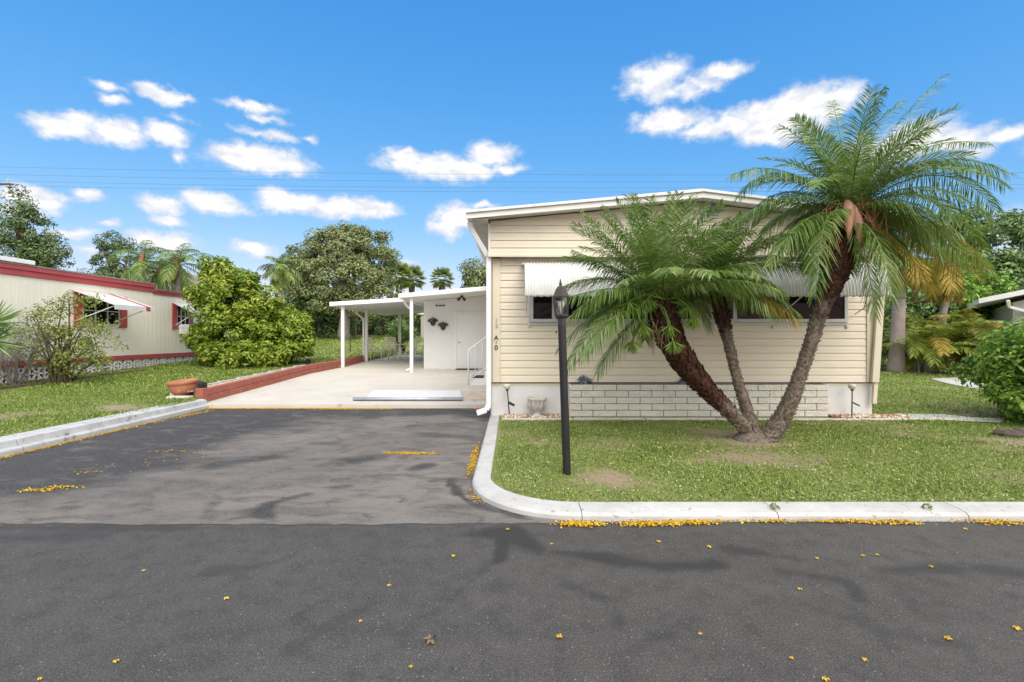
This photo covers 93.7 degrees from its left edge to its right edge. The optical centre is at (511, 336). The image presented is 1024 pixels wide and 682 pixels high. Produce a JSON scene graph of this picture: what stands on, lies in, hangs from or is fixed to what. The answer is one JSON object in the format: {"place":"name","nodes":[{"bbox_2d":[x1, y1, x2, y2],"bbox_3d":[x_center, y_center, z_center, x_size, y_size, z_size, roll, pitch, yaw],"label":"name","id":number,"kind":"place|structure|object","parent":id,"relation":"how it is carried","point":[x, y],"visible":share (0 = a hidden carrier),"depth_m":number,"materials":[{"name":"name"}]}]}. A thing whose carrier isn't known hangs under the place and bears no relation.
{"place":"outdoors","nodes":[
{"label":"outdoors","id":0,"kind":"place"},
{"bbox_2d":[0,408,595,524],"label":"driveway","id":1,"kind":"structure","parent":0,"point":[288,466],"depth_m":5.11,"materials":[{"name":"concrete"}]},
{"bbox_2d":[0,408,1023,528],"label":"petals","id":2,"kind":"object","parent":1,"relation":"on","point":[598,523],"visible":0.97,"depth_m":3.76,"materials":[{"name":"yellow plant"}]},
{"bbox_2d":[206,355,490,407],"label":"patio","id":3,"kind":"structure","parent":0,"point":[338,387],"depth_m":12.08,"materials":[{"name":"paint"}]},
{"bbox_2d":[361,338,381,360],"bbox_3d":[-6.224,0.550,21.237,0.747,1.031,0.592,0,0,38],"label":"patio chair","id":4,"kind":"object","parent":3,"relation":"on","point":[370,346],"visible":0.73,"depth_m":21.39,"materials":[{"name":"beige metal"}]},
{"bbox_2d":[329,298,423,367],"bbox_3d":[-4.950,-0.165,21.525,3.500,2.632,7.950,0,0,0],"label":"carport","id":5,"kind":"object","parent":3,"relation":"on","point":[390,306],"visible":0.74,"depth_m":19.53,"materials":[{"name":"white paint"}]},
{"bbox_2d":[381,337,395,358],"bbox_3d":[-5.782,0.537,22.559,0.592,1.031,0.747,0,0,-5],"label":"patio chair","id":6,"kind":"object","parent":3,"relation":"on","point":[389,340],"visible":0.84,"depth_m":22.82,"materials":[{"name":"beige metal"}]},
{"bbox_2d":[379,344,406,360],"bbox_3d":[-5.327,0.694,21.500,1.240,0.744,1.240,0,0,0],"label":"patio table","id":7,"kind":"object","parent":3,"relation":"on","point":[395,349],"visible":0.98,"depth_m":21.30,"materials":[{"name":"beige metal"}]},
{"bbox_2d":[353,390,463,400],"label":"metal ramp","id":8,"kind":"structure","parent":3,"relation":"on","point":[415,395],"depth_m":10.57,"materials":[{"name":"paint"}]},
{"bbox_2d":[399,338,419,360],"bbox_3d":[-4.498,0.551,21.134,0.747,1.031,0.592,0,0,-35],"label":"patio chair","id":9,"kind":"object","parent":3,"relation":"on","point":[416,345],"visible":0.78,"depth_m":21.12,"materials":[{"name":"beige metal"}]},
{"bbox_2d":[398,286,485,372],"bbox_3d":[-2.014,-0.235,20.100,3.213,2.804,9.800,0,0,0],"label":"patio cover","id":10,"kind":"object","parent":3,"relation":"on","point":[417,298],"visible":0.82,"depth_m":15.35,"materials":[{"name":"metal"}]},
{"bbox_2d":[424,296,485,368],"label":"shed","id":11,"kind":"structure","parent":3,"relation":"on","point":[456,339],"depth_m":17.09,"materials":[{"name":"paint"}]},
{"bbox_2d":[428,317,437,325],"bbox_3d":[-2.811,-0.552,17.040,0.349,0.325,0.224,0,0,26],"label":"wall planter","id":12,"kind":"object","parent":11,"relation":"attached to","point":[433,322],"visible":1,"depth_m":17.00,"materials":[{"name":"green metal"}]},
{"bbox_2d":[438,322,447,329],"bbox_3d":[-2.453,-0.400,17.040,0.349,0.325,0.226,0,0,23],"label":"wall planter","id":13,"kind":"object","parent":11,"relation":"attached to","point":[442,326],"visible":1,"depth_m":16.99,"materials":[{"name":"green metal"}]},
{"bbox_2d":[457,314,485,367],"bbox_3d":[-1.288,0.146,17.047,1.337,1.940,0.103,0,0,0],"label":"door","id":14,"kind":"structure","parent":11,"relation":"in","point":[471,328],"depth_m":17.08,"materials":[{"name":"paint"}]},
{"bbox_2d":[465,391,485,399],"bbox_3d":[-0.730,1.315,10.750,0.540,0.075,1.100,0,0,0],"label":"paver","id":15,"kind":"object","parent":3,"relation":"on","point":[476,395],"visible":0.64,"depth_m":10.65,"materials":[{"name":"beige concrete"}]},
{"bbox_2d":[468,337,485,385],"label":"entry steps","id":16,"kind":"structure","parent":3,"relation":"on","point":[477,381],"depth_m":12.44,"materials":[{"name":"white metal"}]},
{"bbox_2d":[471,375,483,377],"bbox_3d":[-0.920,1.082,13.050,0.320,0.011,0.900,0,0,0],"label":"step mat","id":17,"kind":"object","parent":16,"relation":"on","point":[479,376],"visible":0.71,"depth_m":13.00,"materials":[{"name":"rubber"}]},
{"bbox_2d":[0,522,1023,681],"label":"road","id":18,"kind":"structure","parent":0,"point":[487,602],"depth_m":2.62,"materials":[{"name":"grey asphalt"}]},
{"bbox_2d":[423,635,435,643],"bbox_3d":[-0.393,1.434,2.281,0.063,0.012,0.075,0,0,0],"label":"dead leaf","id":19,"kind":"object","parent":18,"relation":"on","point":[431,641],"visible":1,"depth_m":2.28,"materials":[{"name":"beige plant"}]},
{"bbox_2d":[0,334,1023,503],"bbox_3d":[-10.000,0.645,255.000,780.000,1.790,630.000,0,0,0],"label":"ground","id":20,"kind":"structure","parent":0,"point":[608,478],"depth_m":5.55,"materials":[{"name":"green plant"}]},
{"bbox_2d":[0,178,12,184],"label":"utility pole","id":21,"kind":"object","parent":20,"relation":"on","point":[7,183],"visible":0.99,"depth_m":44.93,"materials":[{"name":"white wood"}]},
{"bbox_2d":[0,185,1023,191],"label":"power line","id":22,"kind":"object","parent":21,"relation":"attached to","point":[415,191],"visible":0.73,"depth_m":44.99,"materials":[{"name":"metal"}]},
{"bbox_2d":[3,174,1023,181],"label":"power line","id":23,"kind":"object","parent":21,"relation":"attached to","point":[356,180],"visible":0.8,"depth_m":44.99,"materials":[{"name":"metal"}]},
{"bbox_2d":[23,167,1023,174],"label":"power line","id":24,"kind":"object","parent":21,"relation":"attached to","point":[394,173],"visible":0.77,"depth_m":44.99,"materials":[{"name":"metal"}]},
{"bbox_2d":[29,181,1023,187],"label":"power line","id":25,"kind":"object","parent":21,"relation":"attached to","point":[426,187],"visible":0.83,"depth_m":44.99,"materials":[{"name":"metal"}]},
{"bbox_2d":[0,183,75,269],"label":"broadleaf tree","id":26,"kind":"object","parent":20,"relation":"on","point":[40,249],"visible":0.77,"depth_m":29.71,"materials":[{"name":"green plant"}]},
{"bbox_2d":[0,369,147,389],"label":"bed edging","id":27,"kind":"object","parent":20,"relation":"on","point":[15,386],"visible":0.51,"depth_m":12.14,"materials":[{"name":"stone"}]},
{"bbox_2d":[0,399,208,456],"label":"kerb","id":28,"kind":"structure","parent":20,"relation":"on","point":[17,443],"depth_m":7.04,"materials":[{"name":"paint"}]},
{"bbox_2d":[0,256,209,383],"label":"mobile home","id":29,"kind":"object","parent":20,"relation":"on","point":[155,323],"visible":0.59,"depth_m":15.03,"materials":[{"name":"beige paint"}]},
{"bbox_2d":[83,295,119,325],"bbox_3d":[-12.780,-0.800,14.940,0.039,0.900,1.360,0,0,0],"label":"window","id":30,"kind":"structure","parent":29,"relation":"in","point":[112,310],"depth_m":14.98,"materials":[{"name":"black glass"}]},
{"bbox_2d":[177,305,189,327],"bbox_3d":[-12.780,-0.780,18.650,0.039,0.860,0.740,0,0,0],"label":"window","id":31,"kind":"structure","parent":29,"relation":"in","point":[181,315],"depth_m":18.53,"materials":[{"name":"black glass"}]},
{"bbox_2d":[77,230,138,277],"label":"cedar tree","id":32,"kind":"object","parent":20,"relation":"on","point":[115,270],"visible":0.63,"depth_m":30.74,"materials":[{"name":"green plant"}]},
{"bbox_2d":[102,240,178,288],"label":"queen palm","id":33,"kind":"object","parent":20,"relation":"on","point":[139,266],"visible":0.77,"depth_m":24.60,"materials":[{"name":"green plant"}]},
{"bbox_2d":[147,258,185,290],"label":"queen palm","id":34,"kind":"object","parent":20,"relation":"on","point":[158,270],"visible":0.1,"depth_m":26.23,"materials":[{"name":"green plant"}]},
{"bbox_2d":[140,243,217,291],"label":"queen palm","id":35,"kind":"object","parent":20,"relation":"on","point":[168,274],"visible":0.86,"depth_m":24.70,"materials":[{"name":"green plant"}]},
{"bbox_2d":[166,396,193,398],"bbox_3d":[-6.790,1.272,9.825,0.460,0.115,0.210,0,0,0],"label":"paver","id":36,"kind":"object","parent":20,"relation":"on","point":[178,397],"visible":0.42,"depth_m":9.76,"materials":[{"name":"concrete"}]},
{"bbox_2d":[166,378,199,395],"bbox_3d":[-6.932,1.088,10.140,0.594,0.336,0.594,-5,4,-17],"label":"terracotta bowl","id":37,"kind":"object","parent":36,"relation":"on","point":[181,387],"visible":0.84,"depth_m":9.95,"materials":[{"name":"orange ceramic"}]},
{"bbox_2d":[122,269,243,339],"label":"cottage","id":38,"kind":"structure","parent":20,"relation":"on","point":[194,276],"depth_m":30.37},
{"bbox_2d":[197,381,206,387],"bbox_3d":[-6.510,1.101,10.065,0.158,0.317,0.170,0,0,0],"label":"spotlight","id":39,"kind":"object","parent":20,"relation":"on","point":[201,384],"visible":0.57,"depth_m":9.99,"materials":[{"name":"black metal"}]},
{"bbox_2d":[170,365,301,395],"bbox_3d":[-7.053,1.120,13.145,0.095,0.343,6.390,0,0,0],"label":"garden edging","id":40,"kind":"object","parent":20,"relation":"on","point":[217,382],"visible":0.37,"depth_m":12.59,"materials":[{"name":"paint"}]},
{"bbox_2d":[179,255,316,368],"bbox_3d":[-9.528,-0.939,17.644,4.933,4.260,4.166,0,0,0],"label":"umbrella bush","id":41,"kind":"object","parent":20,"relation":"on","point":[262,328],"visible":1,"depth_m":16.98,"materials":[{"name":"green plant"}]},
{"bbox_2d":[256,251,302,307],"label":"cabbage palm","id":42,"kind":"object","parent":20,"relation":"on","point":[281,276],"visible":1,"depth_m":26.72,"materials":[{"name":"green plant"}]},
{"bbox_2d":[195,355,364,400],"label":"block wall","id":43,"kind":"structure","parent":20,"relation":"on","point":[233,387],"depth_m":12.43,"materials":[{"name":"red brick"}]},
{"bbox_2d":[285,273,359,337],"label":"broadleaf tree","id":44,"kind":"object","parent":20,"relation":"on","point":[329,324],"visible":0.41,"depth_m":39.42,"materials":[{"name":"green plant"}]},
{"bbox_2d":[286,296,383,334],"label":"hedge","id":45,"kind":"object","parent":20,"relation":"on","point":[372,325],"visible":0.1,"depth_m":44.73,"materials":[{"name":"green plant"}]},
{"bbox_2d":[285,220,404,339],"bbox_3d":[-13.444,-4.326,37.929,8.940,9.786,7.333,0,0,29],"label":"live oak","id":46,"kind":"object","parent":20,"relation":"on","point":[321,260],"visible":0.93,"depth_m":36.86,"materials":[{"name":"green plant"}]},
{"bbox_2d":[352,313,356,336],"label":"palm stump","id":47,"kind":"object","parent":20,"relation":"on","point":[354,333],"visible":0.06,"depth_m":41.87,"materials":[{"name":"brown plant"}]},
{"bbox_2d":[374,313,420,335],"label":"hedge","id":48,"kind":"object","parent":20,"relation":"on","point":[381,328],"visible":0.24,"depth_m":43.67,"materials":[{"name":"green plant"}]},
{"bbox_2d":[386,260,414,297],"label":"cabbage palm","id":49,"kind":"object","parent":20,"relation":"on","point":[405,269],"visible":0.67,"depth_m":45.58,"materials":[{"name":"green plant"}]},
{"bbox_2d":[383,319,418,351],"bbox_3d":[-6.157,-0.110,26.694,1.904,2.019,1.262,0,0,0],"label":"shrub","id":50,"kind":"object","parent":20,"relation":"on","point":[405,334],"visible":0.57,"depth_m":26.55,"materials":[{"name":"green plant"}]},
{"bbox_2d":[397,264,426,292],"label":"cabbage palm","id":51,"kind":"object","parent":20,"relation":"on","point":[416,272],"visible":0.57,"depth_m":49.70,"materials":[{"name":"green plant"}]},
{"bbox_2d":[420,316,423,337],"bbox_3d":[-6.475,-0.725,40.040,2.350,1.950,0.080,0,0,0],"label":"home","id":52,"kind":"object","parent":20,"relation":"on","point":[422,326],"visible":0.08,"depth_m":40.00,"materials":[{"name":"beige"}]},
{"bbox_2d":[429,266,454,289],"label":"cabbage palm","id":53,"kind":"object","parent":20,"relation":"on","point":[441,284],"visible":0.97,"depth_m":47.59,"materials":[{"name":"green plant"}]},
{"bbox_2d":[456,256,485,287],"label":"broadleaf tree","id":54,"kind":"object","parent":20,"relation":"on","point":[477,278],"visible":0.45,"depth_m":33.40,"materials":[{"name":"green plant"}]},
{"bbox_2d":[553,279,570,474],"bbox_3d":[0.522,0.427,4.850,0.159,2.025,0.184,-2,0,0],"label":"lamp post","id":55,"kind":"object","parent":20,"relation":"on","point":[561,292],"visible":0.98,"depth_m":4.81,"materials":[{"name":"black metal"}]},
{"bbox_2d":[466,188,918,416],"bbox_3d":[2.942,-0.484,15.900,7.397,3.829,16.799,0,0,0],"label":"mobile home","id":56,"kind":"object","parent":20,"relation":"on","point":[520,247],"visible":0.38,"depth_m":8.25,"materials":[{"name":"beige"}]},
{"bbox_2d":[528,296,695,324],"bbox_3d":[1.730,-0.635,8.273,2.890,0.870,0.095,0,0,0],"label":"window","id":57,"kind":"structure","parent":56,"relation":"in","point":[541,309],"depth_m":8.25,"materials":[{"name":"glass"}]},
{"bbox_2d":[707,296,847,324],"bbox_3d":[4.580,-0.635,8.273,2.410,0.870,0.095,0,0,0],"label":"window","id":58,"kind":"structure","parent":56,"relation":"in","point":[838,315],"depth_m":8.25,"materials":[{"name":"glass"}]},
{"bbox_2d":[472,415,1023,521],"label":"kerb","id":59,"kind":"structure","parent":20,"relation":"on","point":[486,488],"depth_m":3.87,"materials":[{"name":"concrete"}]},
{"bbox_2d":[770,502,779,510],"bbox_3d":[2.115,1.365,3.858,0.078,0.071,0.080,0,0,24],"label":"weed","id":60,"kind":"object","parent":59,"relation":"on","point":[772,505],"visible":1,"depth_m":3.86,"materials":[{"name":"green plant"}]},
{"bbox_2d":[921,502,931,509],"bbox_3d":[3.342,1.365,3.867,0.068,0.071,0.076,0,0,44],"label":"weed","id":61,"kind":"object","parent":59,"relation":"on","point":[924,504],"visible":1,"depth_m":3.86,"materials":[{"name":"green plant"}]},
{"bbox_2d":[502,418,1004,420],"bbox_3d":[3.954,1.378,7.902,8.248,0.084,0.097,0,0,0],"label":"garden edging","id":62,"kind":"object","parent":20,"relation":"on","point":[626,419],"visible":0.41,"depth_m":7.86,"materials":[{"name":"stone"}]},
{"bbox_2d":[496,415,1023,501],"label":"clover","id":63,"kind":"object","parent":20,"relation":"on","point":[907,459],"visible":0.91,"depth_m":5.26,"materials":[{"name":"green plant"}]},
{"bbox_2d":[551,74,1017,443],"bbox_3d":[3.658,-1.042,6.286,6.311,5.074,2.783,0,0,0],"label":"date palm","id":64,"kind":"object","parent":20,"relation":"on","point":[669,279],"visible":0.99,"depth_m":6.07,"materials":[{"name":"green plant"}]},
{"bbox_2d":[881,287,965,355],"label":"broadleaf tree","id":65,"kind":"object","parent":20,"relation":"on","point":[921,307],"visible":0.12,"depth_m":24.94,"materials":[{"name":"green plant"}]},
{"bbox_2d":[877,209,988,372],"bbox_3d":[13.713,-1.439,16.935,3.953,5.577,4.223,0,0,0],"label":"royal palm","id":66,"kind":"object","parent":20,"relation":"on","point":[896,357],"visible":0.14,"depth_m":16.80,"materials":[{"name":"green plant"}]},
{"bbox_2d":[903,372,970,374],"bbox_3d":[15.110,1.268,16.116,3.820,0.165,0.169,0,0,0],"label":"bed edging","id":67,"kind":"object","parent":20,"relation":"on","point":[933,373],"visible":0.2,"depth_m":16.05,"materials":[{"name":"stone"}]},
{"bbox_2d":[881,306,1004,371],"bbox_3d":[15.802,0.179,18.559,5.546,3.052,4.807,0,0,0],"label":"areca palm","id":68,"kind":"object","parent":20,"relation":"on","point":[909,364],"visible":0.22,"depth_m":18.15,"materials":[{"name":"green plant"}]},
{"bbox_2d":[887,224,1002,363],"bbox_3d":[17.130,-1.462,19.028,3.628,5.519,3.356,0,0,0],"label":"slim palm","id":69,"kind":"object","parent":20,"relation":"on","point":[949,287],"visible":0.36,"depth_m":18.69,"materials":[{"name":"green plant"}]},
{"bbox_2d":[880,315,1012,372],"bbox_3d":[14.838,0.514,16.848,4.351,2.449,4.799,0,0,0],"label":"areca palm","id":70,"kind":"object","parent":20,"relation":"on","point":[928,354],"visible":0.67,"depth_m":16.04,"materials":[{"name":"green plant"}]},
{"bbox_2d":[893,413,1003,422],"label":"stepping slab","id":71,"kind":"structure","parent":20,"relation":"on","point":[956,416],"depth_m":7.99,"materials":[{"name":"concrete"}]},
{"bbox_2d":[887,308,1021,371],"bbox_3d":[16.445,0.214,17.003,4.740,2.320,4.355,0,0,-18],"label":"areca palm","id":72,"kind":"object","parent":20,"relation":"on","point":[978,328],"visible":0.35,"depth_m":16.39,"materials":[{"name":"green plant"}]},
{"bbox_2d":[930,356,985,374],"bbox_3d":[15.076,1.034,16.094,2.281,0.794,1.023,0,0,-15],"label":"shrub","id":73,"kind":"object","parent":20,"relation":"on","point":[942,368],"visible":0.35,"depth_m":15.88,"materials":[{"name":"green plant"}]},
{"bbox_2d":[905,269,1018,334],"bbox_3d":[23.667,-1.548,25.902,6.153,5.327,4.627,0,0,24],"label":"broadleaf tree","id":74,"kind":"object","parent":20,"relation":"on","point":[981,289],"visible":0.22,"depth_m":25.15,"materials":[{"name":"green plant"}]},
{"bbox_2d":[915,206,1023,305],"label":"broadleaf tree","id":75,"kind":"object","parent":20,"relation":"on","point":[1010,261],"visible":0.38,"depth_m":29.03,"materials":[{"name":"green plant"}]},
{"bbox_2d":[946,316,1023,423],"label":"bush","id":76,"kind":"object","parent":20,"relation":"on","point":[1001,356],"visible":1,"depth_m":7.79,"materials":[{"name":"green plant"}]},
{"bbox_2d":[965,289,1023,335],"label":"house","id":77,"kind":"structure","parent":20,"relation":"on","point":[1014,308],"depth_m":19.98,"materials":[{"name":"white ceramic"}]},
{"bbox_2d":[992,428,1023,437],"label":"bed edging","id":78,"kind":"object","parent":20,"relation":"on","point":[1015,433],"visible":0.81,"depth_m":6.61,"materials":[{"name":"stone"}]},
{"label":"garden bed","id":79,"kind":"structure","parent":20,"relation":"on","visible":0},
{"bbox_2d":[504,384,514,414],"bbox_3d":[-0.045,1.109,8.128,0.198,0.623,0.129,0,0,0],"label":"solar light","id":80,"kind":"object","parent":79,"relation":"on","point":[507,387],"visible":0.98,"depth_m":8.10,"materials":[{"name":"white metal"}]},
{"bbox_2d":[501,413,572,417],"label":"gravel","id":81,"kind":"structure","parent":79,"relation":"on","point":[526,415],"depth_m":8.08,"materials":[{"name":"white gravel"}]},
{"bbox_2d":[527,396,546,416],"bbox_3d":[0.426,1.194,8.130,0.340,0.335,0.340,0,0,0],"label":"stone urn","id":82,"kind":"object","parent":81,"relation":"on","point":[537,405],"visible":0.95,"depth_m":8.03,"materials":[{"name":"white stone"}]},
{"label":"mulch bed","id":83,"kind":"structure","parent":20,"relation":"on","visible":0},
{"bbox_2d":[0,301,27,357],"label":"yucca","id":84,"kind":"object","parent":83,"relation":"on","point":[4,324],"visible":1,"depth_m":10.93,"materials":[{"name":"green plant"}]},
{"bbox_2d":[0,326,54,384],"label":"bare shrub","id":85,"kind":"object","parent":83,"relation":"on","point":[14,379],"visible":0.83,"depth_m":11.86,"materials":[{"name":"grey plant"}]},
{"bbox_2d":[4,290,130,383],"bbox_3d":[-11.574,0.029,12.384,2.840,2.459,1.707,0,0,0],"label":"sparse shrub","id":86,"kind":"object","parent":83,"relation":"on","point":[60,369],"visible":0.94,"depth_m":12.24,"materials":[{"name":"green plant"}]},
{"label":"gravel bed","id":87,"kind":"structure","parent":20,"relation":"on","visible":0},
{"bbox_2d":[188,367,293,392],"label":"gravel","id":88,"kind":"structure","parent":87,"relation":"on","point":[233,380],"depth_m":11.63,"materials":[{"name":"grey gravel"}]},
{"bbox_2d":[0,0,1023,298],"label":"sky","id":89,"kind":"structure","parent":0,"point":[590,99],"materials":[{"name":"blue"}]},
{"bbox_2d":[577,375,594,383],"bbox_3d":[1.267,0.740,8.243,0.311,0.189,0.125,0,0,0],"label":"silver plant","id":90,"kind":"object","parent":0,"point":[585,381],"visible":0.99,"depth_m":8.22,"materials":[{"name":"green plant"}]},
{"bbox_2d":[932,377,983,389],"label":"path","id":91,"kind":"structure","parent":0,"point":[948,381],"depth_m":13.31,"materials":[{"name":"concrete"}]},
{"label":"garden bed","id":92,"kind":"structure","parent":0,"visible":0},
{"bbox_2d":[848,384,859,415],"bbox_3d":[5.785,1.109,8.128,0.171,0.622,0.129,0,0,0],"label":"solar light","id":93,"kind":"object","parent":92,"relation":"on","point":[851,387],"visible":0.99,"depth_m":8.12,"materials":[{"name":"white metal"}]},
{"bbox_2d":[828,413,912,417],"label":"gravel","id":94,"kind":"structure","parent":92,"relation":"on","point":[868,415],"depth_m":8.10,"materials":[{"name":"white gravel"}]}
]}

